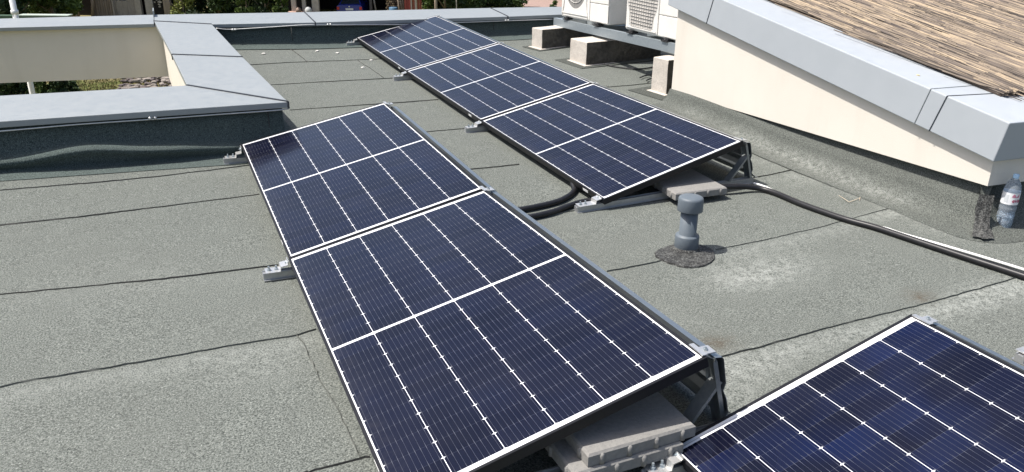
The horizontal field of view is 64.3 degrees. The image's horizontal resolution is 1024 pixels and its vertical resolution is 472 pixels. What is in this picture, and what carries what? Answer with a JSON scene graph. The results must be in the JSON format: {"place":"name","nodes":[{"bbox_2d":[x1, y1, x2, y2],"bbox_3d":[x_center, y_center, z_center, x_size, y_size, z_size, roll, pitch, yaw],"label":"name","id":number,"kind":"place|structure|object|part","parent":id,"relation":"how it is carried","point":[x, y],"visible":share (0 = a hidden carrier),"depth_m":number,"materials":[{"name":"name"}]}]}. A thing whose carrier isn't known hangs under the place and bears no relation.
{"place":"outdoors","nodes":[
{"label":"outdoors","id":0,"kind":"place"},
{"bbox_2d":[0,14,72,18],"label":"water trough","id":1,"kind":"object","parent":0,"point":[2,16],"visible":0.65,"depth_m":44.21,"materials":[{"name":"grey metal"}]},
{"bbox_2d":[10,78,169,94],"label":"grass","id":2,"kind":"structure","parent":0,"point":[82,85],"depth_m":35.82,"materials":[{"name":"green plant"}]},
{"bbox_2d":[132,79,141,82],"bbox_3d":[-16.530,-6.844,35.917,0.444,0.188,0.238,-4,23,-11],"label":"rubble stone","id":3,"kind":"object","parent":2,"relation":"on","point":[136,80],"visible":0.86,"depth_m":35.82,"materials":[{"name":"grey stone"}]},
{"bbox_2d":[72,0,172,16],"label":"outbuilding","id":4,"kind":"structure","parent":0,"point":[116,7],"depth_m":54.96,"materials":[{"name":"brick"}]},
{"bbox_2d":[16,2,523,94],"bbox_3d":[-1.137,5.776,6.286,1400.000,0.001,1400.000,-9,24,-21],"label":"ground","id":5,"kind":"structure","parent":0,"point":[322,10],"depth_m":36.48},
{"bbox_2d":[0,82,27,95],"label":"bush","id":6,"kind":"object","parent":5,"relation":"on","point":[13,88],"visible":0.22,"depth_m":33.64,"materials":[{"name":"green plant"}]},
{"bbox_2d":[0,0,30,14],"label":"tree","id":7,"kind":"object","parent":5,"relation":"on","point":[5,8],"visible":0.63,"depth_m":45.55,"materials":[{"name":"green plant"}]},
{"bbox_2d":[9,0,34,93],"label":"white pole","id":8,"kind":"object","parent":5,"relation":"on","point":[14,11],"visible":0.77,"depth_m":10.80,"materials":[{"name":"plastic"}]},
{"bbox_2d":[25,81,49,93],"bbox_3d":[-19.529,-6.300,33.913,1.052,1.004,1.216,17,28,35],"label":"bush","id":9,"kind":"object","parent":5,"relation":"on","point":[41,87],"visible":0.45,"depth_m":33.59,"materials":[{"name":"green plant"}]},
{"bbox_2d":[23,4,69,13],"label":"hedge","id":10,"kind":"object","parent":5,"relation":"on","point":[56,10],"visible":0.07,"depth_m":52.87,"materials":[{"name":"green plant"}]},
{"bbox_2d":[23,0,83,15],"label":"tree","id":11,"kind":"object","parent":5,"relation":"on","point":[74,7],"visible":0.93,"depth_m":49.20,"materials":[{"name":"green plant"}]},
{"bbox_2d":[46,80,79,92],"bbox_3d":[-18.775,-6.441,33.896,1.395,1.303,1.444,-9,24,-21],"label":"bush","id":12,"kind":"object","parent":5,"relation":"on","point":[62,86],"visible":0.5,"depth_m":33.76,"materials":[{"name":"green plant"}]},
{"bbox_2d":[169,0,206,13],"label":"bush","id":13,"kind":"object","parent":5,"relation":"on","point":[181,6],"visible":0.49,"depth_m":52.05,"materials":[{"name":"green plant"}]},
{"bbox_2d":[184,0,236,13],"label":"bush","id":14,"kind":"object","parent":5,"relation":"on","point":[217,6],"visible":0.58,"depth_m":53.56,"materials":[{"name":"green plant"}]},
{"bbox_2d":[172,0,283,13],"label":"hedge","id":15,"kind":"object","parent":5,"relation":"on","point":[201,6],"visible":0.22,"depth_m":57.24,"materials":[{"name":"green plant"}]},
{"bbox_2d":[234,0,255,12],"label":"bush","id":16,"kind":"object","parent":5,"relation":"on","point":[250,9],"visible":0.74,"depth_m":52.38,"materials":[{"name":"green plant"}]},
{"bbox_2d":[252,0,268,12],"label":"bush","id":17,"kind":"object","parent":5,"relation":"on","point":[258,6],"visible":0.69,"depth_m":54.25,"materials":[{"name":"green plant"}]},
{"bbox_2d":[271,0,288,12],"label":"bush","id":18,"kind":"object","parent":5,"relation":"on","point":[275,8],"visible":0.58,"depth_m":51.91,"materials":[{"name":"green plant"}]},
{"bbox_2d":[284,0,319,11],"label":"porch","id":19,"kind":"object","parent":5,"relation":"on","point":[313,5],"visible":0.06,"depth_m":54.03,"materials":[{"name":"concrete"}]},
{"bbox_2d":[305,7,311,11],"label":"pot","id":20,"kind":"object","parent":19,"relation":"on","point":[308,9],"visible":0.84,"depth_m":53.41,"materials":[{"name":"white ceramic"}]},
{"bbox_2d":[336,0,369,10],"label":"parked car","id":21,"kind":"object","parent":5,"relation":"on","point":[353,5],"visible":0.54,"depth_m":55.01,"materials":[{"name":"blue paint"}]},
{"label":"rear window","id":22,"kind":"part","parent":21,"relation":"part of","materials":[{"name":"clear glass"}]},
{"bbox_2d":[319,0,406,11],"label":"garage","id":23,"kind":"structure","parent":5,"relation":"on","point":[375,5],"depth_m":60.90,"materials":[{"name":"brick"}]},
{"bbox_2d":[397,0,403,9],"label":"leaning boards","id":24,"kind":"object","parent":5,"relation":"on","point":[401,5],"visible":0.44,"depth_m":54.44,"materials":[{"name":"wood"}]},
{"bbox_2d":[404,0,421,9],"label":"red board wall","id":25,"kind":"structure","parent":5,"relation":"on","point":[412,5],"depth_m":54.13,"materials":[{"name":"wood"}]},
{"bbox_2d":[422,0,433,8],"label":"bush","id":26,"kind":"object","parent":5,"relation":"on","point":[428,4],"visible":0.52,"depth_m":53.37,"materials":[{"name":"green plant"}]},
{"bbox_2d":[439,0,466,8],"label":"tree","id":27,"kind":"object","parent":5,"relation":"on","point":[460,3],"visible":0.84,"depth_m":51.78,"materials":[{"name":"green plant"}]},
{"bbox_2d":[443,0,497,8],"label":"tree","id":28,"kind":"object","parent":5,"relation":"on","point":[472,4],"visible":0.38,"depth_m":53.61,"materials":[{"name":"green plant"}]},
{"bbox_2d":[422,0,519,8],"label":"hedge","id":29,"kind":"object","parent":5,"relation":"on","point":[487,5],"visible":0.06,"depth_m":57.74,"materials":[{"name":"green plant"}]},
{"bbox_2d":[497,0,527,7],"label":"bush","id":30,"kind":"object","parent":5,"relation":"on","point":[509,3],"visible":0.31,"depth_m":53.27,"materials":[{"name":"green plant"}]},
{"bbox_2d":[549,0,557,6],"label":"bush","id":31,"kind":"object","parent":5,"relation":"on","point":[554,2],"visible":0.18,"depth_m":50.03,"materials":[{"name":"green plant"}]},
{"bbox_2d":[386,0,404,9],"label":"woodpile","id":32,"kind":"object","parent":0,"point":[392,3],"visible":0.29,"depth_m":55.03,"materials":[{"name":"brown wood"}]},
{"bbox_2d":[0,39,1023,471],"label":"roof","id":33,"kind":"structure","parent":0,"point":[150,321],"depth_m":3.85,"materials":[{"name":"grey asphalt"}]},
{"bbox_2d":[0,84,289,180],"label":"parapet wall","id":34,"kind":"structure","parent":33,"relation":"on","point":[160,144],"depth_m":5.45,"materials":[{"name":"grey metal"}]},
{"bbox_2d":[0,105,289,131],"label":"metal flashing","id":35,"kind":"object","parent":34,"relation":"attached to","point":[153,118],"visible":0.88,"depth_m":5.39,"materials":[{"name":"metal"}]},
{"bbox_2d":[153,20,290,130],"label":"parapet wall","id":36,"kind":"structure","parent":33,"relation":"on","point":[208,55],"depth_m":7.27,"materials":[{"name":"grey metal"}]},
{"bbox_2d":[223,102,394,164],"bbox_3d":[-1.356,-0.712,5.693,1.285,0.366,0.080,-9,24,-21],"label":"mounting rail","id":37,"kind":"object","parent":33,"relation":"on","point":[233,159],"visible":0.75,"depth_m":5.51,"materials":[{"name":"metal"}]},
{"bbox_2d":[154,7,564,49],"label":"parapet wall","id":38,"kind":"structure","parent":33,"relation":"on","point":[335,34],"depth_m":9.90,"materials":[{"name":"grey metal"}]},
{"bbox_2d":[0,8,167,82],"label":"edge beam","id":39,"kind":"structure","parent":38,"relation":"attached to","point":[72,48],"depth_m":9.43,"materials":[{"name":"beige paint"}]},
{"bbox_2d":[216,19,552,30],"bbox_3d":[-1.447,-2.570,9.877,4.072,0.064,0.148,-5,23,-13],"label":"lightning wire","id":40,"kind":"object","parent":38,"relation":"attached to","point":[232,29],"visible":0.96,"depth_m":9.75,"materials":[{"name":"metal"}]},
{"bbox_2d":[262,186,493,281],"bbox_3d":[-0.603,-0.019,4.099,1.285,0.347,0.075,-9,24,-21],"label":"mounting rail","id":41,"kind":"object","parent":33,"relation":"on","point":[275,273],"visible":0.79,"depth_m":3.93,"materials":[{"name":"metal"}]},
{"bbox_2d":[241,103,481,257],"bbox_3d":[-0.991,-0.409,4.893,1.040,0.292,1.934,-9,24,-21],"label":"solar panel","id":42,"kind":"object","parent":41,"relation":"on","point":[322,183],"visible":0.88,"depth_m":4.68,"materials":[{"name":"blue glass"}]},
{"bbox_2d":[393,106,496,191],"bbox_3d":[-0.417,-0.455,5.104,0.140,0.324,1.854,-9,24,-22],"label":"wind deflector","id":43,"kind":"object","parent":41,"relation":"attached to","point":[453,158],"visible":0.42,"depth_m":4.89,"materials":[{"name":"grey metal"}]},
{"bbox_2d":[289,190,708,471],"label":"solar panel","id":44,"kind":"object","parent":41,"relation":"on","point":[482,331],"visible":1,"depth_m":2.93,"materials":[{"name":"blue glass"}]},
{"bbox_2d":[346,15,439,45],"bbox_3d":[-1.377,-2.497,9.883,1.295,0.306,0.075,-9,24,-23],"label":"mounting rail","id":45,"kind":"object","parent":33,"relation":"on","point":[352,43],"visible":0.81,"depth_m":9.70,"materials":[{"name":"metal"}]},
{"bbox_2d":[441,17,500,42],"bbox_3d":[-0.439,-2.259,9.342,0.140,0.266,1.924,-9,24,-23],"label":"wind deflector","id":46,"kind":"object","parent":45,"relation":"attached to","point":[471,30],"visible":0.15,"depth_m":9.21,"materials":[{"name":"silver metal"}]},
{"bbox_2d":[393,42,503,80],"bbox_3d":[-0.589,-1.789,8.307,1.295,0.312,0.075,-9,24,-23],"label":"mounting rail","id":47,"kind":"object","parent":33,"relation":"on","point":[396,77],"visible":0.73,"depth_m":8.13,"materials":[{"name":"metal"}]},
{"bbox_2d":[357,16,497,73],"bbox_3d":[-0.994,-2.170,9.105,1.073,0.295,1.952,-9,24,-21],"label":"solar panel","id":48,"kind":"object","parent":47,"relation":"on","point":[410,46],"visible":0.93,"depth_m":8.98,"materials":[{"name":"blue glass"}]},
{"bbox_2d":[503,44,598,84],"bbox_3d":[0.366,-1.541,7.730,0.140,0.263,1.930,-9,24,-23],"label":"wind deflector","id":49,"kind":"object","parent":47,"relation":"attached to","point":[550,64],"visible":0.14,"depth_m":7.58,"materials":[{"name":"silver metal"}]},
{"bbox_2d":[464,81,598,132],"bbox_3d":[0.217,-1.068,6.693,1.295,0.317,0.075,-9,24,-23],"label":"mounting rail","id":50,"kind":"object","parent":33,"relation":"on","point":[475,127],"visible":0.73,"depth_m":6.51,"materials":[{"name":"metal"}]},
{"bbox_2d":[407,43,590,123],"bbox_3d":[-0.188,-1.448,7.491,1.073,0.297,1.952,-9,24,-21],"label":"solar panel","id":51,"kind":"object","parent":50,"relation":"on","point":[488,82],"visible":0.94,"depth_m":7.35,"materials":[{"name":"blue glass"}]},
{"bbox_2d":[518,182,576,211],"bbox_3d":[0.125,-0.232,4.999,1.314,0.096,0.213,-18,29,-37],"label":"conduit","id":52,"kind":"object","parent":33,"relation":"on","point":[569,195],"visible":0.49,"depth_m":4.98,"materials":[{"name":"black plastic"}]},
{"bbox_2d":[522,26,596,51],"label":"concrete block","id":53,"kind":"structure","parent":33,"relation":"on","point":[545,38],"depth_m":9.61,"materials":[{"name":"grey concrete"}]},
{"bbox_2d":[553,18,675,53],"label":"steel beam","id":54,"kind":"structure","parent":53,"relation":"on","point":[617,32],"depth_m":8.68,"materials":[{"name":"grey metal"}]},
{"bbox_2d":[562,0,626,25],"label":"air conditioner","id":55,"kind":"object","parent":54,"relation":"on","point":[606,12],"visible":0.98,"depth_m":8.85,"materials":[{"name":"white metal"}]},
{"bbox_2d":[626,0,677,42],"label":"air conditioner","id":56,"kind":"object","parent":54,"relation":"on","point":[656,17],"visible":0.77,"depth_m":7.86,"materials":[{"name":"plastic"}]},
{"bbox_2d":[528,193,633,218],"bbox_3d":[0.200,-0.164,4.857,1.201,0.076,0.128,-11,25,-26],"label":"conduit","id":57,"kind":"object","parent":33,"relation":"on","point":[559,209],"visible":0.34,"depth_m":4.87,"materials":[{"name":"black plastic"}]},
{"bbox_2d":[555,36,663,68],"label":"concrete block","id":58,"kind":"structure","parent":33,"relation":"on","point":[592,52],"depth_m":8.83,"materials":[{"name":"grey concrete"}]},
{"bbox_2d":[604,64,652,80],"bbox_3d":[1.465,-1.735,8.523,0.677,0.026,0.877,-9,24,-21],"label":"cable","id":59,"kind":"object","parent":33,"relation":"on","point":[634,69],"visible":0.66,"depth_m":8.59,"materials":[{"name":"black rubber"}]},
{"bbox_2d":[536,343,724,471],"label":"mounting rail","id":60,"kind":"object","parent":33,"relation":"on","point":[710,391],"visible":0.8,"depth_m":2.66,"materials":[{"name":"metal"}]},
{"bbox_2d":[491,191,727,416],"bbox_3d":[0.329,0.199,3.486,0.140,0.356,1.920,-9,24,-21],"label":"wind deflector","id":61,"kind":"object","parent":60,"relation":"attached to","point":[695,382],"visible":0.34,"depth_m":2.96,"materials":[{"name":"grey metal"}]},
{"bbox_2d":[545,439,683,471],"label":"concrete paver","id":62,"kind":"object","parent":60,"relation":"on","point":[562,453],"visible":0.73,"depth_m":2.49,"materials":[{"name":"grey concrete"}]},
{"bbox_2d":[563,392,695,466],"bbox_3d":[0.315,0.569,2.669,0.400,0.042,0.433,-9,24,-21],"label":"concrete paver","id":63,"kind":"object","parent":62,"relation":"on","point":[656,420],"visible":0.59,"depth_m":2.53,"materials":[{"name":"grey concrete"}]},
{"bbox_2d":[628,55,673,100],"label":"concrete block","id":64,"kind":"structure","parent":33,"relation":"on","point":[660,87],"depth_m":7.58,"materials":[{"name":"beige concrete"}]},
{"bbox_2d":[574,137,753,213],"bbox_3d":[0.988,-0.398,5.105,1.325,0.333,0.075,-9,24,-23],"label":"mounting rail","id":65,"kind":"object","parent":33,"relation":"on","point":[594,204],"visible":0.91,"depth_m":5.10,"materials":[{"name":"metal"}]},
{"bbox_2d":[481,83,743,204],"bbox_3d":[0.619,-0.735,5.874,1.074,0.288,1.951,-9,24,-21],"label":"solar panel","id":66,"kind":"object","parent":65,"relation":"on","point":[604,143],"visible":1,"depth_m":5.66,"materials":[{"name":"blue glass"}]},
{"bbox_2d":[599,85,758,177],"bbox_3d":[1.171,-0.828,6.118,0.140,0.258,1.920,-9,24,-23],"label":"wind deflector","id":67,"kind":"object","parent":65,"relation":"attached to","point":[731,158],"visible":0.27,"depth_m":5.51,"materials":[{"name":"grey metal"}]},
{"bbox_2d":[651,169,726,200],"bbox_3d":[1.099,-0.331,5.202,0.373,0.045,0.407,-8,24,-19],"label":"concrete paver","id":68,"kind":"object","parent":65,"relation":"on","point":[674,187],"visible":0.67,"depth_m":5.11,"materials":[{"name":"grey concrete"}]},
{"bbox_2d":[654,193,714,268],"bbox_3d":[0.925,-0.034,4.227,0.332,0.312,0.308,-9,24,-21],"label":"vent pipe","id":69,"kind":"object","parent":33,"relation":"on","point":[686,249],"visible":1,"depth_m":4.26,"materials":[{"name":"grey plastic"}]},
{"bbox_2d":[641,314,937,471],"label":"mounting rail","id":70,"kind":"object","parent":33,"relation":"on","point":[670,464],"visible":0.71,"depth_m":2.53,"materials":[{"name":"metal"}]},
{"bbox_2d":[680,314,1023,471],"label":"solar panel","id":71,"kind":"object","parent":70,"relation":"on","point":[910,393],"visible":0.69,"depth_m":2.53,"materials":[{"name":"blue glass"}]},
{"bbox_2d":[932,322,1023,371],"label":"wind deflector","id":72,"kind":"object","parent":70,"relation":"attached to","point":[982,348],"visible":0.14,"depth_m":2.72,"materials":[{"name":"grey metal"}]},
{"bbox_2d":[651,0,1023,242],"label":"roof extension","id":73,"kind":"object","parent":33,"relation":"on","point":[825,104],"visible":0.89,"depth_m":5.35,"materials":[{"name":"grey paint"}]},
{"bbox_2d":[768,0,1023,100],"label":"reed mat","id":74,"kind":"object","parent":73,"relation":"on","point":[979,43],"visible":1,"depth_m":5.75,"materials":[{"name":"beige wicker"}]},
{"bbox_2d":[996,173,1021,227],"bbox_3d":[2.768,-0.190,4.540,0.092,0.324,0.088,-9,24,-21],"label":"water bottle","id":75,"kind":"object","parent":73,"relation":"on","point":[1009,200],"visible":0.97,"depth_m":4.51,"materials":[{"name":"clear plastic"}]},
{"bbox_2d":[721,184,1023,279],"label":"conduit","id":76,"kind":"object","parent":33,"relation":"on","point":[937,247],"visible":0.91,"depth_m":4.52,"materials":[{"name":"black plastic"}]},
{"bbox_2d":[753,182,1023,270],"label":"cable","id":77,"kind":"object","parent":33,"relation":"on","point":[986,258],"visible":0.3,"depth_m":4.26,"materials":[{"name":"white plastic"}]},
{"bbox_2d":[1011,346,1023,364],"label":"mounting rail","id":78,"kind":"object","parent":33,"relation":"on","point":[1018,357],"visible":1,"depth_m":3.26,"materials":[{"name":"metal"}]},
{"bbox_2d":[523,0,561,6],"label":"building","id":79,"kind":"structure","parent":0,"point":[538,3],"depth_m":61.79,"materials":[{"name":"paint"}]}
]}

